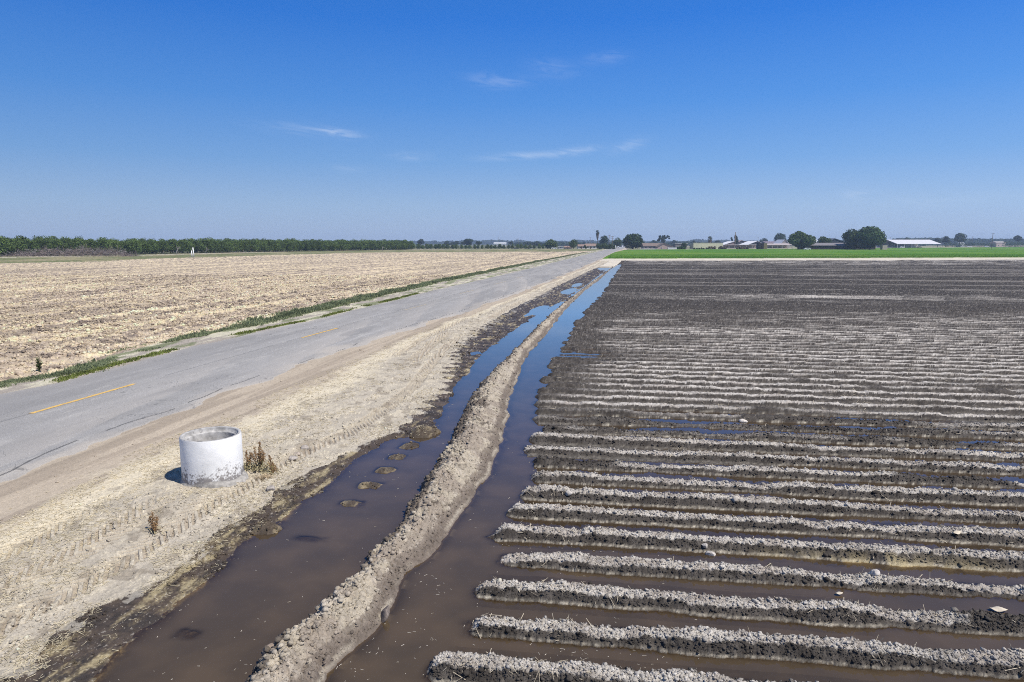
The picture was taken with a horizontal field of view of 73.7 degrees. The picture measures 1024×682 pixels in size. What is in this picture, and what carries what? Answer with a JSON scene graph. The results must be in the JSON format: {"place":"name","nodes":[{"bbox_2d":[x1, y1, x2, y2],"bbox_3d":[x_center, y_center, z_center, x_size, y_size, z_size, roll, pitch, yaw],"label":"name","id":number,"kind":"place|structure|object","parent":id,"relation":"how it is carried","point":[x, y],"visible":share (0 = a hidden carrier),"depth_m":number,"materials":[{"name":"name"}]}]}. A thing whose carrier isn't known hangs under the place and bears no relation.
{"place":"outdoors","nodes":[
{"label":"outdoors","id":0,"kind":"place"},
{"bbox_2d":[0,251,589,380],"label":"stubble field","id":1,"kind":"structure","parent":0,"point":[423,264],"depth_m":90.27,"materials":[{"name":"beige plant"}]},
{"bbox_2d":[34,356,42,371],"bbox_3d":[-16.119,0.791,23.271,0.266,0.562,0.316,-4,9,-27],"label":"leafy weed","id":2,"kind":"object","parent":1,"relation":"on","point":[38,365],"visible":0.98,"depth_m":23.28,"materials":[{"name":"green plant"}]},
{"bbox_2d":[0,248,603,262],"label":"grass strip","id":3,"kind":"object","parent":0,"point":[23,259],"depth_m":270.83,"materials":[{"name":"grass"}]},
{"bbox_2d":[0,244,142,256],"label":"brush heap","id":4,"kind":"object","parent":3,"relation":"on","point":[86,250],"visible":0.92,"depth_m":231.37,"materials":[{"name":"brown wood"}]},
{"bbox_2d":[200,238,214,252],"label":"orchard tree","id":5,"kind":"object","parent":3,"relation":"on","point":[208,245],"visible":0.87,"depth_m":312.66,"materials":[{"name":"green plant"}]},
{"bbox_2d":[208,241,221,252],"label":"orchard tree","id":6,"kind":"object","parent":3,"relation":"on","point":[217,247],"visible":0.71,"depth_m":317.13,"materials":[{"name":"green plant"}]},
{"bbox_2d":[217,241,229,252],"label":"orchard tree","id":7,"kind":"object","parent":3,"relation":"on","point":[223,245],"visible":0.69,"depth_m":321.13,"materials":[{"name":"green plant"}]},
{"bbox_2d":[224,242,234,252],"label":"orchard tree","id":8,"kind":"object","parent":3,"relation":"on","point":[229,245],"visible":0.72,"depth_m":325.37,"materials":[{"name":"green plant"}]},
{"bbox_2d":[232,239,243,250],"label":"orchard tree","id":9,"kind":"object","parent":3,"relation":"on","point":[237,244],"visible":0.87,"depth_m":329.94,"materials":[{"name":"green plant"}]},
{"bbox_2d":[237,238,250,251],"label":"orchard tree","id":10,"kind":"object","parent":3,"relation":"on","point":[244,244],"visible":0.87,"depth_m":334.76,"materials":[{"name":"green plant"}]},
{"bbox_2d":[246,239,256,251],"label":"orchard tree","id":11,"kind":"object","parent":3,"relation":"on","point":[251,244],"visible":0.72,"depth_m":338.39,"materials":[{"name":"green plant"}]},
{"bbox_2d":[251,239,260,251],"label":"orchard tree","id":12,"kind":"object","parent":3,"relation":"on","point":[256,242],"visible":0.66,"depth_m":342.40,"materials":[{"name":"green plant"}]},
{"bbox_2d":[257,241,270,251],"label":"orchard tree","id":13,"kind":"object","parent":3,"relation":"on","point":[262,246],"visible":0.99,"depth_m":347.33,"materials":[{"name":"green plant"}]},
{"bbox_2d":[264,239,275,251],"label":"orchard tree","id":14,"kind":"object","parent":3,"relation":"on","point":[270,243],"visible":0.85,"depth_m":350.94,"materials":[{"name":"green plant"}]},
{"bbox_2d":[273,240,281,251],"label":"orchard tree","id":15,"kind":"object","parent":3,"relation":"on","point":[277,245],"visible":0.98,"depth_m":355.44,"materials":[{"name":"green plant"}]},
{"bbox_2d":[280,240,286,251],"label":"orchard tree","id":16,"kind":"object","parent":3,"relation":"on","point":[283,245],"visible":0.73,"depth_m":358.95,"materials":[{"name":"green plant"}]},
{"bbox_2d":[284,239,293,251],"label":"orchard tree","id":17,"kind":"object","parent":3,"relation":"on","point":[289,244],"visible":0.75,"depth_m":363.89,"materials":[{"name":"green plant"}]},
{"bbox_2d":[291,239,299,251],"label":"orchard tree","id":18,"kind":"object","parent":3,"relation":"on","point":[295,245],"visible":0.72,"depth_m":368.49,"materials":[{"name":"green plant"}]},
{"bbox_2d":[295,240,303,250],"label":"orchard tree","id":19,"kind":"object","parent":3,"relation":"on","point":[300,244],"visible":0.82,"depth_m":372.59,"materials":[{"name":"green plant"}]},
{"bbox_2d":[300,239,310,250],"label":"orchard tree","id":20,"kind":"object","parent":3,"relation":"on","point":[307,248],"visible":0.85,"depth_m":376.97,"materials":[{"name":"green plant"}]},
{"bbox_2d":[317,239,322,250],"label":"orchard tree","id":21,"kind":"object","parent":3,"relation":"on","point":[320,242],"visible":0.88,"depth_m":389.21,"materials":[{"name":"green plant"}]},
{"bbox_2d":[321,241,328,249],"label":"orchard tree","id":22,"kind":"object","parent":3,"relation":"on","point":[325,244],"visible":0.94,"depth_m":394.23,"materials":[{"name":"green plant"}]},
{"bbox_2d":[326,241,335,250],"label":"orchard tree","id":23,"kind":"object","parent":3,"relation":"on","point":[331,245],"visible":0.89,"depth_m":398.56,"materials":[{"name":"green plant"}]},
{"bbox_2d":[336,240,345,250],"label":"orchard tree","id":24,"kind":"object","parent":3,"relation":"on","point":[341,244],"visible":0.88,"depth_m":408.10,"materials":[{"name":"green plant"}]},
{"bbox_2d":[544,239,557,248],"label":"shrubby tree","id":25,"kind":"object","parent":3,"relation":"on","point":[550,243],"visible":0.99,"depth_m":552.51,"materials":[{"name":"green plant"}]},
{"bbox_2d":[568,239,577,248],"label":"round tree","id":26,"kind":"object","parent":3,"relation":"on","point":[574,243],"visible":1,"depth_m":533.63,"materials":[{"name":"green plant"}]},
{"bbox_2d":[586,244,596,248],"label":"cottage","id":27,"kind":"structure","parent":3,"relation":"on","point":[590,246],"depth_m":545.03,"materials":[{"name":"white paint"}]},
{"bbox_2d":[599,236,608,243],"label":"round tree","id":28,"kind":"object","parent":3,"relation":"on","point":[604,239],"visible":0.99,"depth_m":631.28,"materials":[{"name":"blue plant"}]},
{"bbox_2d":[596,243,614,248],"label":"hedge","id":29,"kind":"object","parent":3,"relation":"on","point":[606,246],"visible":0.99,"depth_m":533.65,"materials":[{"name":"green plant"}]},
{"bbox_2d":[0,244,617,256],"bbox_3d":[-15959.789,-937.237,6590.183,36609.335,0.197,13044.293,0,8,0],"label":"ground","id":30,"kind":"structure","parent":0,"point":[311,250],"depth_m":424.11,"materials":[{"name":"soil"}]},
{"bbox_2d":[0,236,15,255],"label":"orchard tree","id":31,"kind":"object","parent":30,"relation":"on","point":[3,242],"visible":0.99,"depth_m":230.46,"materials":[{"name":"green plant"}]},
{"bbox_2d":[5,237,26,253],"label":"orchard tree","id":32,"kind":"object","parent":30,"relation":"on","point":[16,243],"visible":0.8,"depth_m":234.54,"materials":[{"name":"green plant"}]},
{"bbox_2d":[13,235,28,255],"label":"orchard tree","id":33,"kind":"object","parent":30,"relation":"on","point":[22,238],"visible":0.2,"depth_m":247.87,"materials":[{"name":"green plant"}]},
{"bbox_2d":[19,239,41,253],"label":"orchard tree","id":34,"kind":"object","parent":30,"relation":"on","point":[29,245],"visible":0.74,"depth_m":239.64,"materials":[{"name":"green plant"}]},
{"bbox_2d":[34,236,52,249],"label":"orchard tree","id":35,"kind":"object","parent":30,"relation":"on","point":[47,239],"visible":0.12,"depth_m":249.91,"materials":[{"name":"green plant"}]},
{"bbox_2d":[34,238,53,254],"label":"orchard tree","id":36,"kind":"object","parent":30,"relation":"on","point":[40,243],"visible":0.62,"depth_m":243.67,"materials":[{"name":"green plant"}]},
{"bbox_2d":[48,238,64,254],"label":"orchard tree","id":37,"kind":"object","parent":30,"relation":"on","point":[54,243],"visible":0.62,"depth_m":247.10,"materials":[{"name":"green plant"}]},
{"bbox_2d":[60,238,76,253],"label":"orchard tree","id":38,"kind":"object","parent":30,"relation":"on","point":[68,243],"visible":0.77,"depth_m":251.29,"materials":[{"name":"green plant"}]},
{"bbox_2d":[72,235,87,250],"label":"orchard tree","id":39,"kind":"object","parent":30,"relation":"on","point":[79,241],"visible":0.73,"depth_m":255.47,"materials":[{"name":"green plant"}]},
{"bbox_2d":[85,239,99,252],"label":"orchard tree","id":40,"kind":"object","parent":30,"relation":"on","point":[92,243],"visible":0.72,"depth_m":260.22,"materials":[{"name":"green plant"}]},
{"bbox_2d":[95,237,112,253],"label":"orchard tree","id":41,"kind":"object","parent":30,"relation":"on","point":[102,242],"visible":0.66,"depth_m":265.38,"materials":[{"name":"green plant"}]},
{"bbox_2d":[105,238,123,252],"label":"orchard tree","id":42,"kind":"object","parent":30,"relation":"on","point":[114,242],"visible":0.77,"depth_m":269.55,"materials":[{"name":"green plant"}]},
{"bbox_2d":[116,239,131,252],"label":"orchard tree","id":43,"kind":"object","parent":30,"relation":"on","point":[126,244],"visible":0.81,"depth_m":273.75,"materials":[{"name":"green plant"}]},
{"bbox_2d":[128,238,143,252],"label":"orchard tree","id":44,"kind":"object","parent":30,"relation":"on","point":[135,245],"visible":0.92,"depth_m":277.71,"materials":[{"name":"green plant"}]},
{"bbox_2d":[139,240,152,253],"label":"orchard tree","id":45,"kind":"object","parent":30,"relation":"on","point":[146,247],"visible":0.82,"depth_m":282.43,"materials":[{"name":"green plant"}]},
{"bbox_2d":[149,239,159,253],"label":"orchard tree","id":46,"kind":"object","parent":30,"relation":"on","point":[154,245],"visible":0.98,"depth_m":285.83,"materials":[{"name":"green plant"}]},
{"bbox_2d":[157,241,170,253],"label":"orchard tree","id":47,"kind":"object","parent":30,"relation":"on","point":[163,246],"visible":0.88,"depth_m":291.22,"materials":[{"name":"green plant"}]},
{"bbox_2d":[167,238,181,253],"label":"orchard tree","id":48,"kind":"object","parent":30,"relation":"on","point":[173,243],"visible":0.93,"depth_m":295.34,"materials":[{"name":"green plant"}]},
{"bbox_2d":[178,239,190,252],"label":"orchard tree","id":49,"kind":"object","parent":30,"relation":"on","point":[183,244],"visible":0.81,"depth_m":299.74,"materials":[{"name":"green plant"}]},
{"bbox_2d":[186,241,194,252],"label":"orchard tree","id":50,"kind":"object","parent":30,"relation":"on","point":[191,245],"visible":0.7,"depth_m":303.24,"materials":[{"name":"green plant"}]},
{"bbox_2d":[192,239,204,251],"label":"orchard tree","id":51,"kind":"object","parent":30,"relation":"on","point":[198,245],"visible":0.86,"depth_m":307.86,"materials":[{"name":"green plant"}]},
{"bbox_2d":[460,238,472,244],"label":"dark tree","id":52,"kind":"object","parent":30,"relation":"on","point":[467,241],"visible":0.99,"depth_m":809.50,"materials":[{"name":"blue plant"}]},
{"bbox_2d":[387,239,842,244],"bbox_3d":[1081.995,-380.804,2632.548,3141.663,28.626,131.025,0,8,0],"label":"woods","id":53,"kind":"object","parent":30,"relation":"on","point":[484,242],"visible":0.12,"depth_m":2584.80,"materials":[{"name":"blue plant"}]},
{"bbox_2d":[512,241,925,245],"bbox_3d":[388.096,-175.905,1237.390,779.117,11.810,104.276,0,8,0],"label":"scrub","id":54,"kind":"object","parent":30,"relation":"on","point":[567,243],"visible":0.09,"depth_m":1199.21,"materials":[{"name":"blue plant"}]},
{"bbox_2d":[0,247,624,481],"bbox_3d":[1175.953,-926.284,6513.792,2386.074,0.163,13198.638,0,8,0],"label":"road","id":55,"kind":"structure","parent":0,"point":[184,379],"depth_m":22.92,"materials":[{"name":"grey asphalt"}]},
{"bbox_2d":[31,384,133,412],"bbox_3d":[-12.019,1.588,19.335,0.149,0.002,3.791,1,8,9],"label":"road marking","id":56,"kind":"object","parent":55,"relation":"on","point":[81,398],"visible":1,"depth_m":19.16,"materials":[{"name":"paint"}]},
{"bbox_2d":[612,238,621,245],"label":"round tree","id":57,"kind":"object","parent":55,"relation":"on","point":[618,242],"visible":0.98,"depth_m":652.27,"materials":[{"name":"green plant"}]},
{"bbox_2d":[0,247,628,681],"bbox_3d":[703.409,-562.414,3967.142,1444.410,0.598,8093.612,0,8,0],"label":"dirt verge","id":58,"kind":"structure","parent":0,"point":[132,603],"depth_m":12.89,"materials":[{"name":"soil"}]},
{"bbox_2d":[146,511,167,536],"bbox_3d":[-5.514,2.804,10.525,0.437,0.374,0.427,0,8,0],"label":"dock weed","id":59,"kind":"object","parent":58,"relation":"on","point":[154,525],"visible":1,"depth_m":10.53,"materials":[{"name":"beige plant"}]},
{"bbox_2d":[179,426,248,488],"bbox_3d":[-5.622,2.304,12.828,1.279,1.174,1.136,0,8,0],"label":"standpipe","id":60,"kind":"object","parent":58,"relation":"on","point":[211,457],"visible":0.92,"depth_m":12.40,"materials":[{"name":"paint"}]},
{"bbox_2d":[44,292,419,382],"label":"weeds","id":61,"kind":"object","parent":58,"relation":"on","point":[62,378],"visible":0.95,"depth_m":26.92,"materials":[{"name":"green plant"}]},
{"bbox_2d":[244,450,259,470],"bbox_3d":[-5.216,2.327,13.420,0.499,0.394,0.517,6,10,36],"label":"dock weed","id":62,"kind":"object","parent":58,"relation":"on","point":[249,461],"visible":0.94,"depth_m":13.42,"materials":[{"name":"brown plant"}]},
{"bbox_2d":[244,441,274,470],"bbox_3d":[-4.985,2.260,13.489,0.637,0.556,0.700,-5,10,-32],"label":"dock weed","id":63,"kind":"object","parent":58,"relation":"on","point":[260,459],"visible":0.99,"depth_m":13.46,"materials":[{"name":"brown plant"}]},
{"bbox_2d":[254,472,276,479],"bbox_3d":[-4.715,2.567,13.000,0.466,0.099,0.501,6,10,38],"label":"dry grass tuft","id":64,"kind":"object","parent":58,"relation":"on","point":[265,476],"visible":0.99,"depth_m":13.00,"materials":[{"name":"beige plant"}]},
{"bbox_2d":[261,455,280,474],"bbox_3d":[-4.713,2.411,13.318,0.607,0.421,0.510,5,10,33],"label":"dock weed","id":65,"kind":"object","parent":58,"relation":"on","point":[272,467],"visible":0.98,"depth_m":13.31,"materials":[{"name":"beige plant"}]},
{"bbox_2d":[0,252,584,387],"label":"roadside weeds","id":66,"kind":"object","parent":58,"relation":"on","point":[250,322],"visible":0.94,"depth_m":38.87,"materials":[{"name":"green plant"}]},
{"bbox_2d":[249,267,612,681],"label":"earth berm","id":67,"kind":"structure","parent":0,"point":[425,554],"depth_m":10.52,"materials":[{"name":"soil"}]},
{"bbox_2d":[381,605,389,622],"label":"soil slab","id":68,"kind":"structure","parent":67,"relation":"on","point":[385,611],"depth_m":8.21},
{"bbox_2d":[246,294,575,681],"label":"berm clods","id":69,"kind":"object","parent":67,"relation":"on","point":[270,661],"visible":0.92,"depth_m":8.91,"materials":[{"name":"soil"}]},
{"bbox_2d":[0,0,1023,241],"label":"sky","id":70,"kind":"structure","parent":0,"point":[410,120],"materials":[{"name":"blue"}]},
{"bbox_2d":[100,264,1023,681],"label":"water","id":71,"kind":"structure","parent":0,"point":[232,616],"depth_m":9.21,"materials":[{"name":"brown liquid"}]},
{"bbox_2d":[151,436,698,681],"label":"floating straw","id":72,"kind":"object","parent":71,"relation":"on","point":[464,625],"visible":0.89,"depth_m":7.88,"materials":[{"name":"beige plant"}]},
{"bbox_2d":[394,259,1023,681],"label":"furrowed field","id":73,"kind":"structure","parent":0,"point":[862,317],"depth_m":17.11,"materials":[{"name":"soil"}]},
{"bbox_2d":[705,551,715,555],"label":"litter","id":74,"kind":"object","parent":73,"relation":"on","point":[710,553],"visible":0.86,"depth_m":9.94,"materials":[{"name":"white plastic"}]},
{"bbox_2d":[871,569,879,575],"bbox_3d":[4.880,3.115,9.163,0.110,0.097,0.112,-3,9,-21],"label":"dirt clod","id":75,"kind":"object","parent":73,"relation":"on","point":[875,572],"visible":1,"depth_m":9.13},
{"bbox_2d":[989,606,1007,611],"bbox_3d":[6.006,3.307,8.432,0.201,0.036,0.102,2,8,14],"label":"dry husk","id":76,"kind":"object","parent":73,"relation":"on","point":[998,609],"visible":1,"depth_m":8.42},
{"bbox_2d":[600,245,1023,266],"bbox_3d":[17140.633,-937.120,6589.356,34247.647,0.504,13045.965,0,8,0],"label":"dirt track","id":77,"kind":"structure","parent":0,"point":[612,261],"depth_m":195.87,"materials":[{"name":"soil"}]},
{"bbox_2d":[622,233,644,248],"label":"shade tree","id":78,"kind":"object","parent":77,"relation":"on","point":[635,240],"visible":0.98,"depth_m":535.16,"materials":[{"name":"green plant"}]},
{"bbox_2d":[641,243,659,248],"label":"farmhouse","id":79,"kind":"object","parent":77,"relation":"on","point":[648,245],"visible":0.72,"depth_m":525.42,"materials":[{"name":"white paint"}]},
{"bbox_2d":[657,235,669,242],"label":"ragged oak","id":80,"kind":"object","parent":77,"relation":"on","point":[662,239],"visible":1,"depth_m":750.80,"materials":[{"name":"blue plant"}]},
{"bbox_2d":[655,243,672,248],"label":"farmhouse wing","id":81,"kind":"structure","parent":77,"relation":"on","point":[663,246],"depth_m":517.18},
{"bbox_2d":[690,243,722,248],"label":"long shed","id":82,"kind":"structure","parent":77,"relation":"on","point":[699,245],"depth_m":554.60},
{"bbox_2d":[723,241,734,244],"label":"barn","id":83,"kind":"structure","parent":77,"relation":"on","point":[729,243],"depth_m":633.70,"materials":[{"name":"white metal"}]},
{"bbox_2d":[723,245,755,247],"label":"cattle shed","id":84,"kind":"structure","parent":77,"relation":"on","point":[743,246],"depth_m":602.15,"materials":[{"name":"grey metal"}]},
{"bbox_2d":[739,241,760,244],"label":"barn","id":85,"kind":"structure","parent":77,"relation":"on","point":[750,243],"depth_m":617.62,"materials":[{"name":"white metal"}]},
{"bbox_2d":[767,243,791,247],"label":"cattle shed","id":86,"kind":"structure","parent":77,"relation":"on","point":[771,245],"depth_m":608.82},
{"bbox_2d":[774,233,786,240],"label":"eucalyptus tree","id":87,"kind":"object","parent":77,"relation":"on","point":[779,236],"visible":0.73,"depth_m":749.21,"materials":[{"name":"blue plant"}]},
{"bbox_2d":[774,240,789,247],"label":"hay barn","id":88,"kind":"structure","parent":77,"relation":"on","point":[780,241],"depth_m":634.32,"materials":[{"name":"grey metal"}]},
{"bbox_2d":[892,237,1023,244],"bbox_3d":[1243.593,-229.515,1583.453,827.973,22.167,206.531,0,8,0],"label":"orchard","id":89,"kind":"object","parent":77,"relation":"on","point":[979,240],"visible":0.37,"depth_m":1496.01,"materials":[{"name":"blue plant"}]},
{"bbox_2d":[953,233,967,246],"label":"oak tree","id":90,"kind":"object","parent":77,"relation":"on","point":[960,237],"visible":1,"depth_m":868.01,"materials":[{"name":"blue plant"}]},
{"bbox_2d":[945,242,994,246],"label":"hedge","id":91,"kind":"object","parent":77,"relation":"on","point":[959,245],"visible":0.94,"depth_m":850.75,"materials":[{"name":"green plant"}]},
{"bbox_2d":[990,242,1005,246],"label":"house","id":92,"kind":"structure","parent":77,"relation":"on","point":[998,244],"depth_m":891.42,"materials":[{"name":"white paint"}]},
{"bbox_2d":[1002,241,1023,246],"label":"hedge","id":93,"kind":"object","parent":77,"relation":"on","point":[1006,244],"visible":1,"depth_m":870.63,"materials":[{"name":"green plant"}]},
{"bbox_2d":[1013,235,1021,245],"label":"oak tree","id":94,"kind":"object","parent":77,"relation":"on","point":[1017,238],"visible":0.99,"depth_m":986.64,"materials":[{"name":"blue plant"}]},
{"bbox_2d":[604,247,1023,258],"bbox_3d":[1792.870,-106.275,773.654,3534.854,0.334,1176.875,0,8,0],"label":"green field","id":95,"kind":"structure","parent":0,"point":[946,251],"depth_m":315.25,"materials":[{"name":"plant"}]},
{"bbox_2d":[756,243,763,248],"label":"cube shed","id":96,"kind":"structure","parent":95,"relation":"on","point":[759,245],"depth_m":495.33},
{"bbox_2d":[788,231,816,248],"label":"round tree","id":97,"kind":"object","parent":95,"relation":"on","point":[799,239],"visible":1,"depth_m":470.87,"materials":[{"name":"green plant"}]},
{"bbox_2d":[817,236,831,242],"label":"bush","id":98,"kind":"object","parent":95,"relation":"on","point":[822,239],"visible":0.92,"depth_m":493.20,"materials":[{"name":"green plant"}]},
{"bbox_2d":[797,243,859,248],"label":"long barn","id":99,"kind":"structure","parent":95,"relation":"on","point":[828,246],"depth_m":475.57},
{"bbox_2d":[818,238,844,242],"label":"gable barn","id":100,"kind":"structure","parent":95,"relation":"on","point":[834,240],"depth_m":554.15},
{"bbox_2d":[841,229,859,248],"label":"farm tree","id":101,"kind":"object","parent":95,"relation":"on","point":[849,238],"visible":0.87,"depth_m":469.95,"materials":[{"name":"green plant"}]},
{"bbox_2d":[854,226,886,249],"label":"farm tree","id":102,"kind":"object","parent":95,"relation":"on","point":[869,237],"visible":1,"depth_m":455.74,"materials":[{"name":"green plant"}]},
{"bbox_2d":[876,240,940,247],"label":"tent hall","id":103,"kind":"structure","parent":95,"relation":"on","point":[905,243],"depth_m":708.30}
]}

